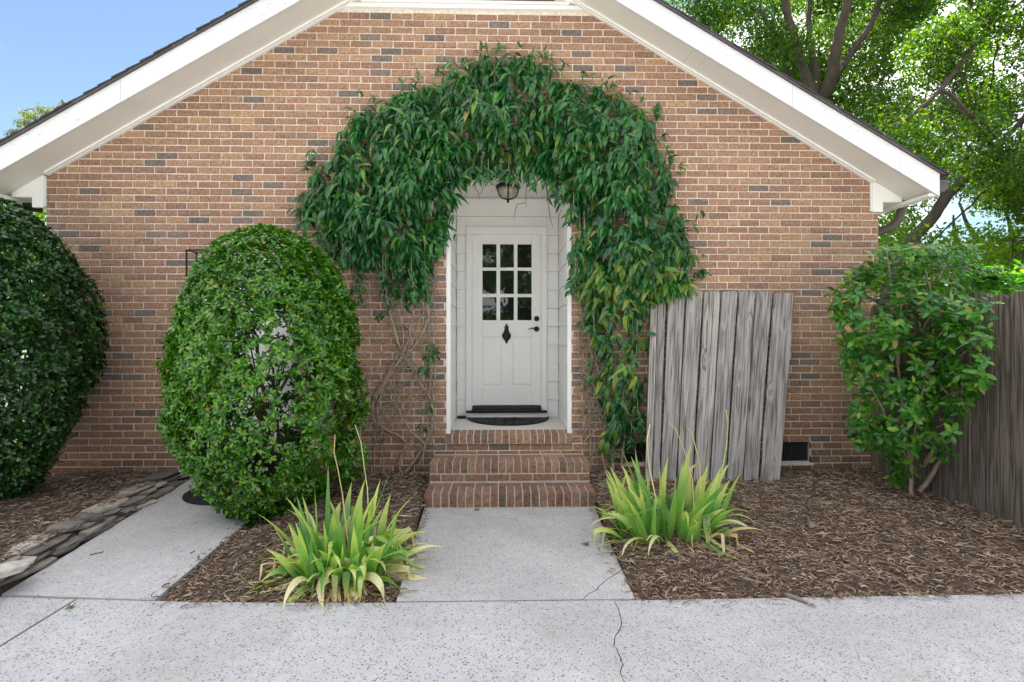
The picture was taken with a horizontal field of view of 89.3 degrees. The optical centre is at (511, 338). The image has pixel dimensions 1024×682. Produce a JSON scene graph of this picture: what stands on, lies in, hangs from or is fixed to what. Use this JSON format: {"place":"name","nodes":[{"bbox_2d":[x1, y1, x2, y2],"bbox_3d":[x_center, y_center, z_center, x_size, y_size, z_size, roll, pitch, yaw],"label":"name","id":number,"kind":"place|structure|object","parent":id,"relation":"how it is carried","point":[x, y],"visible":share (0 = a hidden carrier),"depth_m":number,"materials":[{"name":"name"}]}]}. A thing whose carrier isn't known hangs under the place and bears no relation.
{"place":"outdoors","nodes":[
{"label":"outdoors","id":0,"kind":"place"},
{"bbox_2d":[1,350,39,472],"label":"ground","id":1,"kind":"structure","parent":0,"point":[20,388],"depth_m":16.59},
{"bbox_2d":[0,204,46,439],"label":"background tree","id":2,"kind":"object","parent":1,"relation":"on","point":[38,213],"depth_m":7.12,"materials":[{"name":"green plant"}]},
{"bbox_2d":[1,206,46,297],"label":"background tree","id":3,"kind":"object","parent":1,"relation":"on","point":[33,232],"visible":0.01,"depth_m":12.07,"materials":[{"name":"green plant"}]},
{"bbox_2d":[0,99,69,300],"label":"tree","id":4,"kind":"object","parent":1,"relation":"on","point":[32,116],"visible":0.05,"depth_m":19.25,"materials":[{"name":"green plant"}]},
{"bbox_2d":[0,0,949,477],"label":"brick house","id":5,"kind":"structure","parent":1,"relation":"on","point":[138,178],"depth_m":4.96,"materials":[{"name":"brick"}]},
{"bbox_2d":[4,200,42,213],"bbox_3d":[-4.665,-1.213,4.905,0.272,0.196,0.202,0,0,-1],"label":"flood light","id":6,"kind":"object","parent":5,"relation":"attached to","point":[29,207],"visible":0.17,"depth_m":4.94,"materials":[{"name":"black metal"}]},
{"bbox_2d":[185,249,209,274],"bbox_3d":[-2.890,-0.691,4.826,0.199,0.245,0.174,0,0,-1],"label":"wall lantern","id":7,"kind":"object","parent":5,"relation":"attached to","point":[186,259],"depth_m":4.74,"materials":[{"name":"black metal"}]},
{"bbox_2d":[212,269,284,472],"bbox_3d":[-2.521,0.305,4.990,0.725,1.980,0.048,0,0,-1],"label":"door","id":8,"kind":"structure","parent":5,"relation":"in","point":[281,330],"depth_m":4.97,"materials":[{"name":"white paint"}]},
{"bbox_2d":[287,40,712,473],"bbox_3d":[-0.105,-0.741,4.714,4.027,4.226,0.675,0,0,-1],"label":"climbing vine","id":9,"kind":"object","parent":5,"relation":"attached to","point":[357,226],"visible":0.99,"depth_m":4.77,"materials":[{"name":"green plant"}]},
{"bbox_2d":[473,234,540,404],"bbox_3d":[-0.061,-0.212,5.953,0.782,1.965,0.114,0,0,-1],"label":"door","id":10,"kind":"structure","parent":5,"relation":"in","point":[506,268],"depth_m":5.97,"materials":[{"name":"white paint"}]},
{"bbox_2d":[467,416,548,425],"bbox_3d":[-0.038,0.901,5.650,0.931,0.018,0.563,0,0,-1],"label":"doormat","id":11,"kind":"object","parent":5,"relation":"on","point":[507,421],"visible":1,"depth_m":5.67,"materials":[{"name":"black rubber"}]},
{"bbox_2d":[496,178,520,202],"bbox_3d":[-0.041,-1.505,5.310,0.256,0.240,0.256,0,0,-1],"label":"ceiling lamp","id":12,"kind":"object","parent":5,"relation":"hanging from","point":[507,192],"visible":0.87,"depth_m":5.25,"materials":[{"name":"beige glass"}]},
{"bbox_2d":[666,0,998,170],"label":"shade tree","id":13,"kind":"object","parent":1,"relation":"on","point":[794,63],"visible":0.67,"depth_m":12.82,"materials":[{"name":"green plant"}]},
{"bbox_2d":[689,0,1012,165],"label":"background tree","id":14,"kind":"object","parent":1,"relation":"on","point":[816,26],"visible":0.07,"depth_m":20.91,"materials":[{"name":"green plant"}]},
{"bbox_2d":[868,0,1023,219],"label":"maple tree","id":15,"kind":"object","parent":1,"relation":"on","point":[984,112],"visible":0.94,"depth_m":7.98,"materials":[{"name":"green plant"}]},
{"bbox_2d":[878,114,1023,305],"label":"leaning tree","id":16,"kind":"object","parent":1,"relation":"on","point":[920,230],"visible":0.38,"depth_m":8.93,"materials":[{"name":"green plant"}]},
{"bbox_2d":[878,210,1023,302],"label":"background tree","id":17,"kind":"object","parent":1,"relation":"on","point":[954,232],"visible":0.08,"depth_m":11.47,"materials":[{"name":"green plant"}]},
{"bbox_2d":[951,154,1023,295],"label":"background tree","id":18,"kind":"object","parent":1,"relation":"on","point":[976,204],"visible":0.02,"depth_m":12.61,"materials":[{"name":"green plant"}]},
{"bbox_2d":[0,469,181,596],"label":"mulch bed","id":19,"kind":"object","parent":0,"point":[4,588],"visible":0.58,"depth_m":3.98,"materials":[{"name":"brown wood"}]},
{"bbox_2d":[0,197,110,501],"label":"clipped bush","id":20,"kind":"object","parent":19,"relation":"on","point":[48,268],"visible":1,"depth_m":4.06,"materials":[{"name":"green plant"}]},
{"bbox_2d":[2,479,262,600],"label":"side path","id":21,"kind":"structure","parent":0,"point":[146,554],"depth_m":3.30,"materials":[{"name":"concrete"}]},
{"bbox_2d":[182,482,266,504],"bbox_3d":[-2.442,1.326,4.476,0.720,0.042,0.600,0,0,-1],"label":"doormat","id":22,"kind":"object","parent":21,"relation":"on","point":[187,496],"visible":0.1,"depth_m":4.30,"materials":[{"name":"black rubber"}]},
{"bbox_2d":[159,470,429,602],"bbox_3d":[-1.319,1.361,3.859,1.337,0.178,2.196,0,0,-1],"label":"mulch bed","id":23,"kind":"object","parent":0,"point":[205,593],"visible":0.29,"depth_m":3.38,"materials":[{"name":"brown wood"}]},
{"bbox_2d":[243,510,275,528],"bbox_3d":[-1.828,1.323,3.761,0.220,0.144,0.194,0,0,-1],"label":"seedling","id":24,"kind":"object","parent":23,"relation":"on","point":[260,518],"visible":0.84,"depth_m":3.75,"materials":[{"name":"green plant"}]},
{"bbox_2d":[150,223,371,524],"bbox_3d":[-1.925,0.282,4.088,1.576,2.368,1.422,0,0,-1],"label":"round bush","id":25,"kind":"object","parent":23,"relation":"on","point":[198,348],"visible":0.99,"depth_m":3.69,"materials":[{"name":"green plant"}]},
{"bbox_2d":[244,425,440,611],"bbox_3d":[-1.014,1.033,3.207,1.114,0.818,1.114,0,0,-18],"label":"iris clump","id":26,"kind":"object","parent":23,"relation":"on","point":[338,552],"visible":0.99,"depth_m":3.03,"materials":[{"name":"plant"}]},
{"bbox_2d":[457,415,465,418],"bbox_3d":[-0.572,0.892,5.871,0.100,0.034,0.045,0,0,-1],"label":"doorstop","id":27,"kind":"object","parent":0,"point":[461,416],"visible":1,"depth_m":5.85,"materials":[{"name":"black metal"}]},
{"bbox_2d":[0,594,1023,681],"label":"driveway","id":28,"kind":"structure","parent":0,"point":[958,638],"depth_m":2.42,"materials":[{"name":"concrete"}]},
{"bbox_2d":[0,469,190,585],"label":"stone border","id":29,"kind":"object","parent":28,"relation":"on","point":[91,525],"visible":0.97,"depth_m":3.60,"materials":[{"name":"grey stone"}]},
{"bbox_2d":[151,508,1023,611],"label":"stray mulch","id":30,"kind":"object","parent":28,"relation":"on","point":[690,596],"visible":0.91,"depth_m":2.82,"materials":[{"name":"brown wood"}]},
{"bbox_2d":[783,593,814,605],"bbox_3d":[1.552,1.409,2.793,0.031,0.032,0.166,0,0,-43],"label":"twig","id":31,"kind":"object","parent":28,"relation":"on","point":[794,597],"visible":0.98,"depth_m":2.80,"materials":[{"name":"wood"}]},
{"bbox_2d":[0,0,1023,297],"label":"sky","id":32,"kind":"structure","parent":0,"point":[51,51],"materials":[{"name":"blue"}]},
{"bbox_2d":[396,508,634,602],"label":"walkway","id":33,"kind":"structure","parent":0,"point":[511,554],"depth_m":3.31,"materials":[{"name":"concrete"}]},
{"bbox_2d":[409,498,629,586],"bbox_3d":[0.060,1.508,-2.629,18.000,0.065,15.180,0,0,-1],"label":"soil base","id":34,"kind":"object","parent":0,"point":[602,523],"depth_m":4.15,"materials":[{"name":"brown soil"}]},
{"bbox_2d":[424,453,595,509],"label":"brick steps","id":35,"kind":"structure","parent":34,"relation":"on","point":[491,481],"depth_m":4.59,"materials":[{"name":"brick"}]},
{"bbox_2d":[871,290,1023,527],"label":"wooden fence","id":36,"kind":"object","parent":34,"relation":"on","point":[984,472],"visible":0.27,"depth_m":3.88,"materials":[{"name":"brown wood"}]},
{"bbox_2d":[589,466,1023,599],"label":"mulch bed","id":37,"kind":"object","parent":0,"point":[958,584],"visible":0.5,"depth_m":3.38,"materials":[{"name":"brown wood"}]},
{"bbox_2d":[589,410,762,559],"bbox_3d":[1.083,0.963,3.670,1.153,0.878,1.042,0,0,-1],"label":"iris clump","id":38,"kind":"object","parent":37,"relation":"on","point":[689,510],"visible":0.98,"depth_m":3.49,"materials":[{"name":"plant"}]},
{"bbox_2d":[642,290,793,481],"bbox_3d":[1.950,0.455,4.823,1.520,1.859,0.314,0,0,-1],"label":"fence panel","id":39,"kind":"object","parent":37,"relation":"on","point":[748,387],"visible":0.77,"depth_m":4.82,"materials":[{"name":"grey wood"}]},
{"bbox_2d":[823,241,1023,496],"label":"broadleaf shrub","id":40,"kind":"object","parent":37,"relation":"on","point":[965,318],"visible":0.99,"depth_m":4.12,"materials":[{"name":"green plant"}]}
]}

